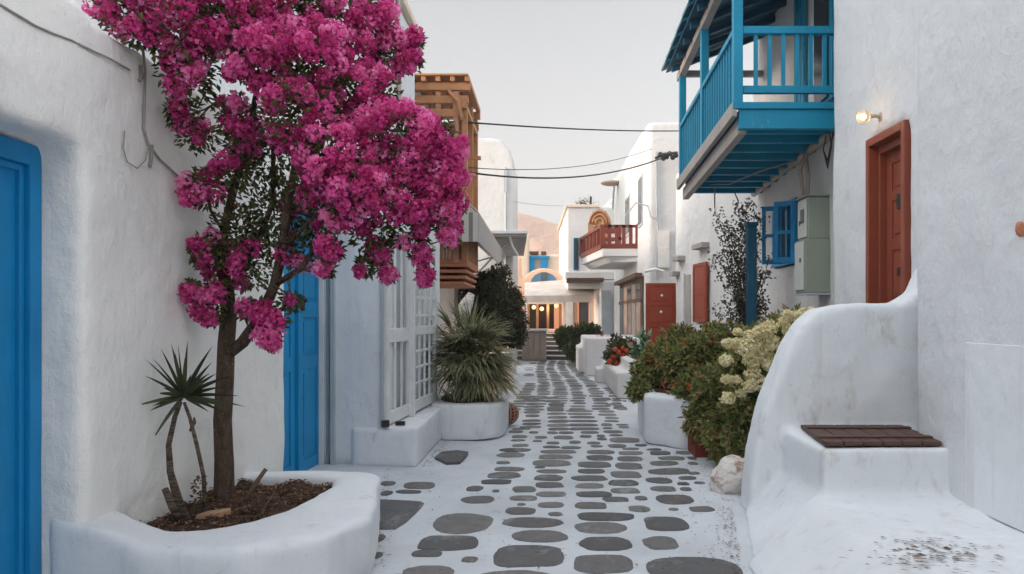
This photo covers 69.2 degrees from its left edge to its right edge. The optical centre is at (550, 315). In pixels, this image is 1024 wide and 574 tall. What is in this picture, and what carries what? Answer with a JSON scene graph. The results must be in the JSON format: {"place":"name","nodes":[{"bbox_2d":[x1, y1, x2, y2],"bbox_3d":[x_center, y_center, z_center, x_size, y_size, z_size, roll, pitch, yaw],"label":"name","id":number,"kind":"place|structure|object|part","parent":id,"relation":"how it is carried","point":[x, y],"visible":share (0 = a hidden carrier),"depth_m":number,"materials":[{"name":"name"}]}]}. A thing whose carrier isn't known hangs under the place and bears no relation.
{"place":"outdoors","nodes":[
{"label":"outdoors","id":0,"kind":"place"},
{"bbox_2d":[501,359,512,385],"bbox_3d":[-1.092,1.290,17.150,0.430,0.620,0.700,0,0,0],"label":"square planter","id":1,"kind":"object","parent":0,"point":[511,373],"visible":0.22,"depth_m":16.80,"materials":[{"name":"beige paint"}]},
{"bbox_2d":[458,262,529,352],"bbox_3d":[-1.299,0.037,17.020,1.791,2.615,1.169,0,0,22],"label":"bay tree","id":2,"kind":"object","parent":1,"relation":"in","point":[492,291],"visible":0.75,"depth_m":16.78,"materials":[{"name":"green plant"}]},
{"bbox_2d":[308,359,753,573],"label":"street","id":3,"kind":"structure","parent":0,"point":[477,466],"depth_m":6.53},
{"bbox_2d":[0,0,335,573],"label":"white house","id":4,"kind":"structure","parent":3,"relation":"on","point":[96,231],"depth_m":4.15,"materials":[{"name":"paint"}]},
{"bbox_2d":[0,166,14,573],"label":"door","id":5,"kind":"structure","parent":4,"relation":"in","point":[7,176],"depth_m":3.79,"materials":[{"name":"wood"}]},
{"bbox_2d":[0,3,129,70],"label":"roof cable","id":6,"kind":"object","parent":4,"relation":"attached to","point":[48,31],"visible":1,"depth_m":3.76,"materials":[{"name":"grey rubber"}]},
{"bbox_2d":[123,50,191,182],"bbox_3d":[-2.458,-1.255,4.694,0.022,0.745,0.765,0,0,5],"label":"wall cable","id":7,"kind":"object","parent":4,"relation":"attached to","point":[140,79],"depth_m":4.52,"materials":[{"name":"white rubber"}]},
{"bbox_2d":[283,215,294,470],"bbox_3d":[-2.514,0.275,6.886,0.045,2.590,0.686,0,0,1],"label":"door frame","id":8,"kind":"structure","parent":4,"relation":"in","point":[289,338],"depth_m":7.11,"materials":[{"name":"blue wood"}]},
{"bbox_2d":[295,214,317,470],"bbox_3d":[-2.445,0.275,7.557,0.108,2.590,0.645,0,0,0],"label":"door","id":9,"kind":"structure","parent":4,"relation":"in","point":[306,321],"depth_m":7.47,"materials":[{"name":"wood"}]},
{"bbox_2d":[49,471,380,573],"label":"tree planter","id":10,"kind":"object","parent":3,"relation":"on","point":[333,528],"visible":0.88,"depth_m":4.13,"materials":[{"name":"paint"}]},
{"bbox_2d":[142,341,244,525],"bbox_3d":[-2.209,0.726,4.561,0.644,1.154,0.358,0,0,0],"label":"yucca plant","id":11,"kind":"object","parent":10,"relation":"in","point":[191,389],"visible":0.97,"depth_m":4.58,"materials":[{"name":"green plant"}]},
{"bbox_2d":[190,475,207,506],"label":"reddish seedling","id":12,"kind":"object","parent":10,"relation":"in","point":[194,491],"visible":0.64,"depth_m":4.84,"materials":[{"name":"brown plant"}]},
{"bbox_2d":[196,508,230,518],"bbox_3d":[-2.114,1.261,4.656,0.194,0.093,0.109,0,0,0],"label":"wood chunk","id":13,"kind":"object","parent":10,"relation":"on","point":[226,511],"visible":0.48,"depth_m":4.63,"materials":[{"name":"brown wood"}]},
{"bbox_2d":[144,478,332,531],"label":"bark mulch","id":14,"kind":"object","parent":10,"relation":"in","point":[244,506],"visible":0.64,"depth_m":4.92,"materials":[{"name":"brown wood"}]},
{"bbox_2d":[258,491,274,517],"bbox_3d":[-1.836,1.222,4.798,0.012,0.152,0.128,0,0,34],"label":"stick","id":15,"kind":"object","parent":14,"relation":"on","point":[265,505],"visible":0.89,"depth_m":4.79,"materials":[{"name":"brown wood"}]},
{"bbox_2d":[243,468,266,499],"bbox_3d":[-2.020,1.165,5.052,0.184,0.242,0.030,0,0,-37],"label":"stick","id":16,"kind":"object","parent":10,"relation":"in","point":[256,482],"visible":0.78,"depth_m":5.05,"materials":[{"name":"brown wood"}]},
{"bbox_2d":[81,0,472,502],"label":"bougainvillea tree","id":17,"kind":"object","parent":10,"relation":"in","point":[239,35],"visible":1,"depth_m":4.63,"materials":[{"name":"pink plant"}]},
{"bbox_2d":[124,0,440,466],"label":"white house","id":18,"kind":"structure","parent":3,"relation":"on","point":[364,437],"depth_m":7.84,"materials":[{"name":"paint"}]},
{"bbox_2d":[381,219,436,426],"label":"lattice gate","id":19,"kind":"structure","parent":18,"relation":"attached to","point":[398,334],"depth_m":8.67,"materials":[{"name":"white paint"}]},
{"bbox_2d":[435,450,467,464],"bbox_3d":[-1.118,1.585,8.322,0.338,0.030,0.728,0,0,0],"label":"stone","id":20,"kind":"object","parent":3,"relation":"on","point":[452,457],"visible":1,"depth_m":8.28,"materials":[{"name":"stone"}]},
{"bbox_2d":[429,392,508,440],"bbox_3d":[-1.120,1.366,10.347,1.059,0.481,1.697,0,0,0],"label":"round planter","id":21,"kind":"object","parent":3,"relation":"on","point":[477,419],"visible":0.66,"depth_m":9.53,"materials":[{"name":"paint"}]},
{"bbox_2d":[437,384,498,403],"bbox_3d":[-1.135,0.952,10.103,1.116,0.378,1.332,0,0,-29],"label":"grass tuft","id":22,"kind":"object","parent":21,"relation":"on","point":[455,396],"visible":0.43,"depth_m":9.88,"materials":[{"name":"green plant"}]},
{"bbox_2d":[421,293,525,404],"bbox_3d":[-1.069,0.451,10.161,1.599,1.567,1.594,0,0,0],"label":"fan palm","id":23,"kind":"object","parent":21,"relation":"in","point":[461,355],"visible":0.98,"depth_m":9.89,"materials":[{"name":"green plant"}]},
{"bbox_2d":[509,348,516,376],"bbox_3d":[-0.980,1.125,19.550,0.050,0.950,3.300,0,0,0],"label":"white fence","id":24,"kind":"object","parent":3,"relation":"on","point":[514,355],"visible":0.21,"depth_m":19.94,"materials":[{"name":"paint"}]},
{"bbox_2d":[508,402,518,424],"bbox_3d":[-0.629,1.425,10.857,0.354,0.349,0.354,0,0,0],"label":"woven basket","id":25,"kind":"object","parent":3,"relation":"on","point":[513,412],"visible":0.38,"depth_m":10.76,"materials":[{"name":"wicker"}]},
{"bbox_2d":[522,329,547,360],"bbox_3d":[-0.574,1.035,26.750,0.980,1.130,0.900,0,0,0],"label":"counter cabinet","id":26,"kind":"object","parent":3,"relation":"on","point":[534,349],"visible":0.86,"depth_m":26.37,"materials":[{"name":"grey wood"}]},
{"bbox_2d":[517,332,572,359],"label":"steps","id":27,"kind":"structure","parent":3,"relation":"on","point":[553,352],"depth_m":28.14,"materials":[{"name":"white paint"}]},
{"bbox_2d":[518,257,593,331],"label":"restaurant","id":28,"kind":"structure","parent":3,"relation":"on","point":[546,315],"depth_m":34.06,"materials":[{"name":"beige paint"}]},
{"bbox_2d":[524,280,594,328],"bbox_3d":[0.521,-0.412,31.475,3.335,2.625,3.050,0,0,0],"label":"white canopy","id":29,"kind":"object","parent":28,"relation":"attached to","point":[551,291],"visible":0.62,"depth_m":30.28,"materials":[{"name":"fabric"}]},
{"bbox_2d":[579,302,587,324],"bbox_3d":[1.539,-0.050,34.110,0.429,1.400,0.100,0,0,0],"label":"arched door","id":30,"kind":"structure","parent":28,"relation":"in","point":[583,306],"depth_m":34.06,"materials":[{"name":"wood"}]},
{"bbox_2d":[375,360,742,573],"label":"paving stones","id":31,"kind":"object","parent":3,"relation":"on","point":[398,513],"visible":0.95,"depth_m":6.21,"materials":[{"name":"stone"}]},
{"bbox_2d":[375,418,743,573],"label":"dry leaf litter","id":32,"kind":"object","parent":3,"relation":"on","point":[639,501],"visible":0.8,"depth_m":5.74,"materials":[{"name":"plant"}]},
{"bbox_2d":[552,321,603,365],"bbox_3d":[0.915,0.883,24.310,1.746,1.473,1.468,0,0,0],"label":"box bush","id":33,"kind":"object","parent":3,"relation":"on","point":[568,340],"visible":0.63,"depth_m":24.27,"materials":[{"name":"green plant"}]},
{"bbox_2d":[594,280,613,334],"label":"white house","id":34,"kind":"structure","parent":3,"relation":"on","point":[604,305],"depth_m":29.20,"materials":[{"name":"paint"}]},
{"bbox_2d":[558,199,613,290],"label":"white house","id":35,"kind":"structure","parent":34,"relation":"on","point":[573,228],"depth_m":30.00,"materials":[{"name":"paint"}]},
{"bbox_2d":[574,238,578,269],"bbox_3d":[1.050,-2.500,29.950,0.205,1.300,0.080,0,0,0],"label":"window","id":36,"kind":"structure","parent":35,"relation":"in","point":[576,240],"depth_m":29.91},
{"bbox_2d":[575,195,597,203],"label":"roof plant","id":37,"kind":"object","parent":35,"relation":"on","point":[583,201],"visible":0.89,"depth_m":30.98,"materials":[{"name":"grey plant"}]},
{"bbox_2d":[602,290,610,334],"bbox_3d":[2.213,-0.050,29.160,0.369,1.900,0.080,0,0,0],"label":"door","id":38,"kind":"structure","parent":34,"relation":"in","point":[606,294],"depth_m":29.12,"materials":[{"name":"grey paint"}]},
{"bbox_2d":[576,335,645,375],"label":"white block","id":39,"kind":"structure","parent":3,"relation":"on","point":[590,349],"depth_m":19.80,"materials":[{"name":"paint"}]},
{"bbox_2d":[595,353,648,398],"bbox_3d":[2.050,1.233,16.350,1.911,0.746,4.111,0,0,0],"label":"lane planter","id":40,"kind":"object","parent":3,"relation":"on","point":[614,378],"visible":0.31,"depth_m":15.24,"materials":[{"name":"white paint"}]},
{"bbox_2d":[601,333,639,365],"bbox_3d":[1.665,0.869,16.737,0.985,1.002,1.084,0,0,-11],"label":"red flower bush","id":41,"kind":"object","parent":40,"relation":"in","point":[616,351],"visible":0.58,"depth_m":16.71,"materials":[{"name":"green plant"}]},
{"bbox_2d":[626,326,652,356],"bbox_3d":[1.943,0.754,15.691,0.680,1.154,0.365,0,0,-20],"label":"pale leaf plant","id":42,"kind":"object","parent":40,"relation":"in","point":[643,336],"visible":0.6,"depth_m":15.74,"materials":[{"name":"green plant"}]},
{"bbox_2d":[646,283,675,350],"bbox_3d":[2.815,0.275,18.544,0.853,2.250,0.112,0,0,0],"label":"red door panel","id":43,"kind":"structure","parent":3,"relation":"on","point":[660,305],"depth_m":18.55,"materials":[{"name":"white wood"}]},
{"bbox_2d":[638,384,701,448],"bbox_3d":[2.367,1.284,10.778,2.370,0.648,4.054,0,0,0],"label":"shrub planter","id":44,"kind":"object","parent":3,"relation":"on","point":[660,411],"visible":0.2,"depth_m":9.09,"materials":[{"name":"paint"}]},
{"bbox_2d":[623,319,745,465],"bbox_3d":[1.893,0.808,9.145,1.532,1.555,2.888,0,0,-19],"label":"leafy bush","id":45,"kind":"object","parent":44,"relation":"in","point":[679,359],"visible":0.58,"depth_m":9.11,"materials":[{"name":"green plant"}]},
{"bbox_2d":[688,427,721,457],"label":"flower pot","id":46,"kind":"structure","parent":3,"relation":"on","point":[695,450],"depth_m":8.35,"materials":[{"name":"red ceramic"}]},
{"bbox_2d":[709,455,743,494],"bbox_3d":[1.703,1.489,6.788,0.502,0.426,0.425,0,0,0],"label":"boulder","id":47,"kind":"object","parent":3,"relation":"on","point":[725,474],"visible":0.5,"depth_m":6.65,"materials":[{"name":"white stone"}]},
{"bbox_2d":[744,222,758,325],"bbox_3d":[2.980,0.107,11.000,0.180,2.985,0.160,0,0,0],"label":"teal post","id":48,"kind":"object","parent":3,"relation":"on","point":[751,271],"visible":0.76,"depth_m":10.94,"materials":[{"name":"teal wood"}]},
{"bbox_2d":[707,197,776,327],"bbox_3d":[2.881,-0.712,11.202,1.054,2.195,0.526,0,0,0],"label":"climbing plant","id":49,"kind":"object","parent":48,"relation":"attached to","point":[740,304],"visible":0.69,"depth_m":11.17,"materials":[{"name":"green plant"}]},
{"bbox_2d":[711,302,813,457],"bbox_3d":[2.212,0.729,7.590,1.188,1.759,1.029,0,0,0],"label":"yellow bush","id":50,"kind":"object","parent":3,"relation":"on","point":[747,364],"visible":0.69,"depth_m":7.33,"materials":[{"name":"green plant"}]},
{"bbox_2d":[740,268,1023,573],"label":"white masonry bench","id":51,"kind":"structure","parent":3,"relation":"on","point":[810,504],"depth_m":5.25,"materials":[{"name":"paint"}]},
{"bbox_2d":[801,425,941,445],"bbox_3d":[2.374,0.885,5.570,0.916,0.046,0.800,0,0,0],"label":"seat board","id":52,"kind":"object","parent":51,"relation":"on","point":[862,435],"visible":1,"depth_m":5.34,"materials":[{"name":"brown wood"}]},
{"bbox_2d":[840,536,1004,572],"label":"step litter","id":53,"kind":"object","parent":51,"relation":"on","point":[955,557],"visible":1,"depth_m":3.85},
{"bbox_2d":[833,0,1023,531],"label":"white house","id":54,"kind":"structure","parent":3,"relation":"on","point":[928,176],"depth_m":5.12,"materials":[{"name":"paint"}]},
{"bbox_2d":[856,110,881,123],"bbox_3d":[3.097,-1.933,7.200,0.246,0.132,0.132,0,0,0],"label":"wall lamp","id":55,"kind":"object","parent":54,"relation":"attached to","point":[864,116],"visible":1,"depth_m":7.17,"materials":[{"name":"white glass"}]},
{"bbox_2d":[887,148,900,302],"bbox_3d":[3.299,-0.635,7.020,0.152,1.930,0.640,0,0,0],"label":"door","id":56,"kind":"structure","parent":54,"relation":"in","point":[893,158],"depth_m":7.20,"materials":[{"name":"wood"}]},
{"bbox_2d":[518,237,558,276],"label":"white house","id":57,"kind":"structure","parent":0,"point":[533,260],"depth_m":41.85,"materials":[{"name":"beige paint"}]},
{"bbox_2d":[529,256,548,272],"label":"window","id":58,"kind":"structure","parent":57,"relation":"in","point":[535,262],"depth_m":41.85,"materials":[{"name":"blue wood"}]},
{"bbox_2d":[518,213,559,253],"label":"hills","id":59,"kind":"structure","parent":0,"point":[542,235],"depth_m":307.91,"materials":[{"name":"beige stone"}]},
{"bbox_2d":[407,0,753,223],"label":"sky","id":60,"kind":"structure","parent":0,"point":[584,64],"materials":[{"name":"white"}]},
{"label":"ground","id":61,"kind":"structure","parent":0,"visible":0},
{"bbox_2d":[414,92,464,393],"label":"white house","id":62,"kind":"structure","parent":61,"relation":"on","point":[452,295],"depth_m":15.37,"materials":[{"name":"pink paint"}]},
{"bbox_2d":[414,73,480,288],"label":"timber balcony","id":63,"kind":"structure","parent":62,"relation":"attached to","point":[451,96],"depth_m":12.58,"materials":[{"name":"wood"}]},
{"bbox_2d":[432,175,503,265],"bbox_3d":[-1.652,-1.900,15.490,0.944,1.400,6.620,0,0,0],"label":"striped awning","id":64,"kind":"object","parent":62,"relation":"attached to","point":[476,228],"visible":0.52,"depth_m":12.37,"materials":[{"name":"fabric"}]},
{"bbox_2d":[452,137,517,360],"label":"white house","id":65,"kind":"structure","parent":61,"relation":"on","point":[497,205],"depth_m":24.00,"materials":[{"name":"grey paint"}]},
{"bbox_2d":[476,230,527,274],"bbox_3d":[-1.285,-1.581,21.000,1.468,0.998,6.000,0,0,0],"label":"plank canopy","id":66,"kind":"object","parent":65,"relation":"attached to","point":[511,242],"visible":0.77,"depth_m":19.08,"materials":[{"name":"white paint"}]},
{"bbox_2d":[614,123,678,335],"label":"white house","id":67,"kind":"structure","parent":61,"relation":"on","point":[645,197],"depth_m":20.29,"materials":[{"name":"grey paint"}]},
{"bbox_2d":[468,149,650,169],"bbox_3d":[0.643,-3.541,16.451,0.016,1.896,8.060,0,0,31],"label":"overhead cable","id":68,"kind":"object","parent":67,"relation":"attached to","point":[553,168],"visible":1,"depth_m":15.16,"materials":[{"name":"black rubber"}]},
{"bbox_2d":[579,223,637,269],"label":"red balcony","id":69,"kind":"structure","parent":67,"relation":"attached to","point":[601,255],"depth_m":22.07,"materials":[{"name":"white paint"}]},
{"bbox_2d":[588,209,610,245],"bbox_3d":[1.631,-2.775,24.552,0.760,1.550,0.135,0,0,0],"label":"carved headboard","id":70,"kind":"object","parent":69,"relation":"on","point":[598,217],"visible":0.5,"depth_m":24.55,"materials":[{"name":"orange wood"}]},
{"bbox_2d":[605,228,621,243],"bbox_3d":[1.954,-2.400,23.650,0.600,0.800,0.500,0,0,0],"label":"wooden chair","id":71,"kind":"object","parent":69,"relation":"on","point":[613,232],"visible":0.38,"depth_m":23.40,"materials":[{"name":"red wood"}]},
{"bbox_2d":[601,180,618,208],"bbox_3d":[2.287,-4.506,27.500,0.840,1.009,0.840,0,0,0],"label":"satellite dish","id":72,"kind":"object","parent":67,"relation":"attached to","point":[613,183],"visible":0.89,"depth_m":27.35,"materials":[{"name":"grey paint"}]},
{"bbox_2d":[625,193,629,236],"bbox_3d":[2.537,-3.275,24.380,0.040,1.300,1.260,0,0,-1],"label":"window","id":73,"kind":"structure","parent":67,"relation":"in","point":[627,201],"depth_m":24.17,"materials":[{"name":"grey paint"}]},
{"bbox_2d":[614,273,643,335],"bbox_3d":[2.442,-0.100,23.549,0.250,2.200,5.900,0,0,-1],"label":"shop window","id":74,"kind":"structure","parent":67,"relation":"in","point":[631,303],"depth_m":22.69,"materials":[{"name":"grey wood"}]},
{"bbox_2d":[638,173,642,227],"bbox_3d":[2.575,-3.277,21.223,0.040,1.442,0.934,0,0,-1],"label":"window","id":75,"kind":"structure","parent":67,"relation":"in","point":[640,180],"depth_m":21.01,"materials":[{"name":"grey paint"}]},
{"bbox_2d":[655,151,677,160],"bbox_3d":[3.119,-4.248,19.693,0.659,0.264,0.370,0,0,31],"label":"insulator bracket","id":76,"kind":"object","parent":67,"relation":"attached to","point":[672,155],"visible":0.99,"depth_m":19.64,"materials":[{"name":"metal"}]},
{"bbox_2d":[470,157,663,178],"bbox_3d":[0.765,-3.353,16.302,0.036,1.701,7.970,0,0,34],"label":"overhead cable","id":77,"kind":"object","parent":76,"relation":"hanging from","point":[562,177],"visible":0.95,"depth_m":15.34,"materials":[{"name":"black rubber"}]},
{"bbox_2d":[669,0,834,336],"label":"white house","id":78,"kind":"structure","parent":61,"relation":"on","point":[700,292],"depth_m":11.84,"materials":[{"name":"paint"}]},
{"bbox_2d":[685,274,690,325],"bbox_3d":[3.195,0.325,17.151,0.040,2.550,0.380,0,0,-6],"label":"narrow door","id":79,"kind":"structure","parent":78,"relation":"in","point":[687,277],"depth_m":17.07,"materials":[{"name":"grey wood"}]},
{"bbox_2d":[661,0,834,199],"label":"blue balcony","id":80,"kind":"structure","parent":78,"relation":"attached to","point":[722,140],"depth_m":10.12,"materials":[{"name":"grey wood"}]},
{"bbox_2d":[468,122,678,131],"bbox_3d":[0.982,-4.129,16.250,0.032,1.498,8.140,0,0,37],"label":"overhead cable","id":81,"kind":"object","parent":80,"relation":"attached to","point":[574,128],"visible":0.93,"depth_m":15.57,"materials":[{"name":"black rubber"}]},
{"bbox_2d":[710,161,793,212],"bbox_3d":[3.038,-1.998,11.496,0.552,0.603,1.956,0,0,-12],"label":"hanging wire","id":82,"kind":"object","parent":80,"relation":"hanging from","point":[744,178],"visible":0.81,"depth_m":11.36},
{"bbox_2d":[823,130,834,168],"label":"loose wires","id":83,"kind":"object","parent":80,"relation":"hanging from","point":[831,136],"visible":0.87,"depth_m":9.25,"materials":[{"name":"black rubber"}]},
{"bbox_2d":[762,197,798,267],"bbox_3d":[3.516,-1.260,11.450,0.448,0.960,1.140,0,0,0],"label":"window","id":84,"kind":"structure","parent":78,"relation":"in","point":[784,235],"depth_m":11.42,"materials":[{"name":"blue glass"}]},
{"bbox_2d":[795,194,830,294],"bbox_3d":[3.469,-0.925,9.785,0.382,1.300,0.430,0,0,0],"label":"meter cabinet","id":85,"kind":"object","parent":78,"relation":"attached to","point":[812,260],"visible":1,"depth_m":9.60,"materials":[{"name":"green metal"}]},
{"bbox_3d":[3.309,-0.930,9.785,0.058,1.180,0.330,0,0,0],"label":"door","id":86,"kind":"part","parent":85,"relation":"part of","materials":[{"name":"metal"}]},
{"bbox_2d":[814,0,833,101],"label":"balcony door","id":87,"kind":"structure","parent":78,"relation":"in","point":[823,9],"depth_m":9.62,"materials":[{"name":"blue wood"}]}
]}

